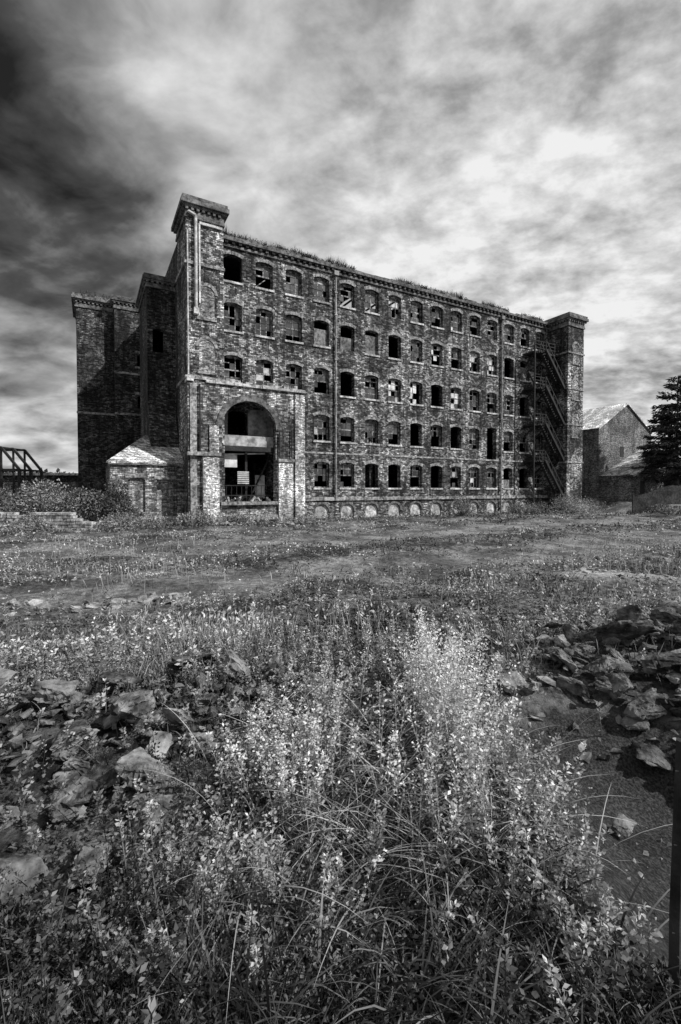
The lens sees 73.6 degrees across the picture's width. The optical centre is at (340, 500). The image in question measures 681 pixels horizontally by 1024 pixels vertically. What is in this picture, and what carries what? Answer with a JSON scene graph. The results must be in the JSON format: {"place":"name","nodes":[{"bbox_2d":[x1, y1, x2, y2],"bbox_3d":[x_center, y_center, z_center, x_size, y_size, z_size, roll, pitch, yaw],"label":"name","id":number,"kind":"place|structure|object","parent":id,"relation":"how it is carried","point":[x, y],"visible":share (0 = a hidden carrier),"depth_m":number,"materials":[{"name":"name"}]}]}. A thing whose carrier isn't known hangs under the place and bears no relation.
{"place":"outdoors","nodes":[
{"label":"outdoors","id":0,"kind":"place"},
{"bbox_2d":[0,502,680,1023],"bbox_3d":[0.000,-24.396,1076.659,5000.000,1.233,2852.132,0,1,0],"label":"ground","id":1,"kind":"structure","parent":0,"point":[640,794],"depth_m":4.48,"materials":[{"name":"plant"}]},
{"bbox_2d":[0,486,25,514],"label":"bush","id":2,"kind":"object","parent":1,"relation":"on","point":[3,501],"visible":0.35,"depth_m":27.14,"materials":[{"name":"grey plant"}]},
{"bbox_2d":[0,446,43,513],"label":"steel frame","id":3,"kind":"object","parent":1,"relation":"on","point":[13,470],"visible":0.71,"depth_m":44.44,"materials":[{"name":"metal"}]},
{"bbox_2d":[1,512,55,533],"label":"bush","id":4,"kind":"object","parent":1,"relation":"on","point":[20,528],"visible":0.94,"depth_m":24.12,"materials":[{"name":"grey plant"}]},
{"bbox_2d":[0,478,71,523],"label":"bush","id":5,"kind":"object","parent":1,"relation":"on","point":[31,499],"visible":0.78,"depth_m":26.89,"materials":[{"name":"grey plant"}]},
{"bbox_2d":[3,467,73,472],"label":"distant trees","id":6,"kind":"object","parent":1,"relation":"on","point":[46,470],"visible":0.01,"depth_m":131.76,"materials":[{"name":"plant"}]},
{"bbox_2d":[3,473,77,505],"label":"long shed","id":7,"kind":"structure","parent":1,"relation":"on","point":[69,479],"depth_m":63.95,"materials":[{"name":"stone"}]},
{"bbox_2d":[0,512,105,531],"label":"stone wall","id":8,"kind":"structure","parent":1,"relation":"on","point":[75,522],"depth_m":25.16,"materials":[{"name":"grey stone"}]},
{"bbox_2d":[37,486,118,521],"bbox_3d":[-15.387,0.460,26.992,4.195,2.730,3.726,0,1,0],"label":"bush","id":9,"kind":"object","parent":1,"relation":"on","point":[72,501],"visible":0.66,"depth_m":26.55,"materials":[{"name":"grey plant"}]},
{"bbox_2d":[71,478,109,520],"bbox_3d":[-15.734,0.065,30.522,6.400,3.417,4.502,-1,2,-37],"label":"bush","id":10,"kind":"object","parent":1,"relation":"on","point":[98,486],"visible":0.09,"depth_m":30.06,"materials":[{"name":"grey plant"}]},
{"bbox_2d":[92,476,140,523],"bbox_3d":[-13.535,0.135,27.677,2.993,3.241,2.671,0,1,0],"label":"bush","id":11,"kind":"object","parent":1,"relation":"on","point":[125,502],"visible":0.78,"depth_m":27.30,"materials":[{"name":"grey plant"}]},
{"bbox_2d":[93,505,143,531],"bbox_3d":[-12.749,0.988,25.626,2.616,1.558,2.804,1,2,36],"label":"bush","id":12,"kind":"object","parent":1,"relation":"on","point":[111,517],"visible":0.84,"depth_m":25.24,"materials":[{"name":"grey plant"}]},
{"bbox_2d":[121,512,170,528],"bbox_3d":[-12.112,1.235,27.740,2.878,1.174,2.765,0,1,0],"label":"bush","id":13,"kind":"object","parent":1,"relation":"on","point":[151,521],"visible":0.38,"depth_m":27.85,"materials":[{"name":"grey plant"}]},
{"bbox_2d":[0,645,324,908],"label":"rubble pile","id":14,"kind":"object","parent":1,"relation":"on","point":[134,706],"visible":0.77,"depth_m":3.02,"materials":[{"name":"grey stone"}]},
{"bbox_2d":[178,505,213,526],"bbox_3d":[-8.876,0.968,28.322,2.123,1.434,2.268,0,1,0],"label":"bush","id":15,"kind":"object","parent":1,"relation":"on","point":[200,517],"visible":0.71,"depth_m":28.07,"materials":[{"name":"grey plant"}]},
{"bbox_2d":[223,512,248,523],"bbox_3d":[-6.841,1.183,29.189,1.988,0.883,1.271,-1,2,-34],"label":"bush","id":16,"kind":"object","parent":1,"relation":"on","point":[231,516],"visible":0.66,"depth_m":29.08,"materials":[{"name":"grey plant"}]},
{"bbox_2d":[71,193,588,525],"bbox_3d":[-0.365,-9.043,47.213,47.640,22.333,24.150,-1,2,-29],"label":"derelict mill","id":17,"kind":"object","parent":1,"relation":"on","point":[220,369],"visible":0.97,"depth_m":37.85,"materials":[{"name":"brick"},{"name":"iron"},{"name":"wood"}]},
{"bbox_2d":[224,263,541,487],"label":"window frames","id":18,"kind":"structure","parent":17,"relation":"in","point":[227,304],"depth_m":38.79,"materials":[{"name":"grey wood"}]},
{"bbox_2d":[0,507,680,1023],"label":"wild weeds","id":19,"kind":"object","parent":1,"relation":"on","point":[58,1003],"visible":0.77,"depth_m":2.05,"materials":[{"name":"grey plant"}]},
{"bbox_2d":[0,499,680,1023],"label":"ground cover plants","id":20,"kind":"object","parent":1,"relation":"on","point":[90,963],"visible":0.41,"depth_m":2.30,"materials":[{"name":"grey plant"}]},
{"bbox_2d":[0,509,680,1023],"bbox_3d":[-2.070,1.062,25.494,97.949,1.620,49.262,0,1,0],"label":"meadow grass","id":21,"kind":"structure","parent":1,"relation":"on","point":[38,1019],"depth_m":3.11,"materials":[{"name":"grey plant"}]},
{"bbox_2d":[0,519,680,946],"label":"scattered stones","id":22,"kind":"object","parent":1,"relation":"on","point":[44,605],"visible":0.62,"depth_m":9.02,"materials":[{"name":"grey stone"}]},
{"bbox_2d":[118,600,649,1022],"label":"flowering weeds","id":23,"kind":"object","parent":1,"relation":"on","point":[451,695],"visible":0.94,"depth_m":2.45,"materials":[{"name":"grey plant"}]},
{"bbox_2d":[443,494,475,515],"bbox_3d":[10.528,0.391,39.789,2.854,2.144,2.416,0,1,0],"label":"bush","id":24,"kind":"object","parent":1,"relation":"on","point":[462,508],"visible":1,"depth_m":39.52,"materials":[{"name":"grey plant"}]},
{"bbox_2d":[505,500,527,513],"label":"bush","id":25,"kind":"object","parent":1,"relation":"on","point":[512,507],"visible":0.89,"depth_m":43.24,"materials":[{"name":"grey plant"}]},
{"bbox_2d":[520,500,552,513],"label":"bush","id":26,"kind":"object","parent":1,"relation":"on","point":[533,508],"visible":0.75,"depth_m":43.93,"materials":[{"name":"grey plant"}]},
{"bbox_2d":[427,600,680,836],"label":"rubble pile","id":27,"kind":"object","parent":1,"relation":"on","point":[630,624],"visible":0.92,"depth_m":4.29,"materials":[{"name":"grey stone"}]},
{"bbox_2d":[550,491,594,514],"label":"bush","id":28,"kind":"object","parent":1,"relation":"on","point":[576,505],"visible":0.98,"depth_m":44.47,"materials":[{"name":"grey plant"}]},
{"bbox_2d":[573,500,603,512],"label":"bush","id":29,"kind":"object","parent":1,"relation":"on","point":[591,511],"visible":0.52,"depth_m":45.80,"materials":[{"name":"grey plant"}]},
{"bbox_2d":[582,497,605,509],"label":"bush","id":30,"kind":"object","parent":1,"relation":"on","point":[596,503],"visible":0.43,"depth_m":49.35,"materials":[{"name":"grey plant"}]},
{"bbox_2d":[582,405,650,505],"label":"walls","id":31,"kind":"structure","parent":1,"relation":"on","point":[625,428],"depth_m":56.27,"materials":[{"name":"brick"}]},
{"bbox_2d":[583,403,652,433],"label":"roof","id":32,"kind":"structure","parent":31,"relation":"on","point":[599,418],"depth_m":57.77,"materials":[{"name":"stone"}]},
{"bbox_2d":[599,463,672,504],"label":"extension walls","id":33,"kind":"structure","parent":1,"relation":"on","point":[618,488],"depth_m":53.33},
{"bbox_2d":[600,448,674,475],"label":"extension roof","id":34,"kind":"structure","parent":33,"relation":"on","point":[624,466],"depth_m":54.84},
{"bbox_2d":[620,447,667,493],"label":"windows","id":35,"kind":"structure","parent":33,"relation":"attached to","point":[642,488],"depth_m":52.80,"materials":[{"name":"glass"}]},
{"bbox_2d":[624,375,680,485],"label":"conifer tree","id":36,"kind":"object","parent":1,"relation":"on","point":[668,455],"visible":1,"depth_m":50.87,"materials":[{"name":"plant"}]},
{"bbox_2d":[632,485,680,514],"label":"wooden fence","id":37,"kind":"object","parent":1,"relation":"on","point":[663,495],"visible":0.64,"depth_m":42.36,"materials":[{"name":"grey wood"}]},
{"bbox_2d":[645,502,680,515],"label":"bush","id":38,"kind":"object","parent":1,"relation":"on","point":[669,509],"visible":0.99,"depth_m":39.40,"materials":[{"name":"grey plant"}]},
{"bbox_2d":[668,738,680,1012],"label":"fence post","id":39,"kind":"object","parent":1,"relation":"on","point":[675,922],"visible":0.88,"depth_m":1.52,"materials":[{"name":"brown wood"}]},
{"bbox_2d":[0,663,680,1023],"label":"long grass","id":40,"kind":"structure","parent":0,"point":[245,993],"depth_m":1.81,"materials":[{"name":"grey plant"}]},
{"bbox_2d":[0,0,680,472],"label":"sky","id":41,"kind":"structure","parent":0,"point":[521,156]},
{"bbox_2d":[7,529,680,652],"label":"seeding grass","id":42,"kind":"structure","parent":0,"point":[225,631],"depth_m":9.01,"materials":[{"name":"grey plant"}]}
]}

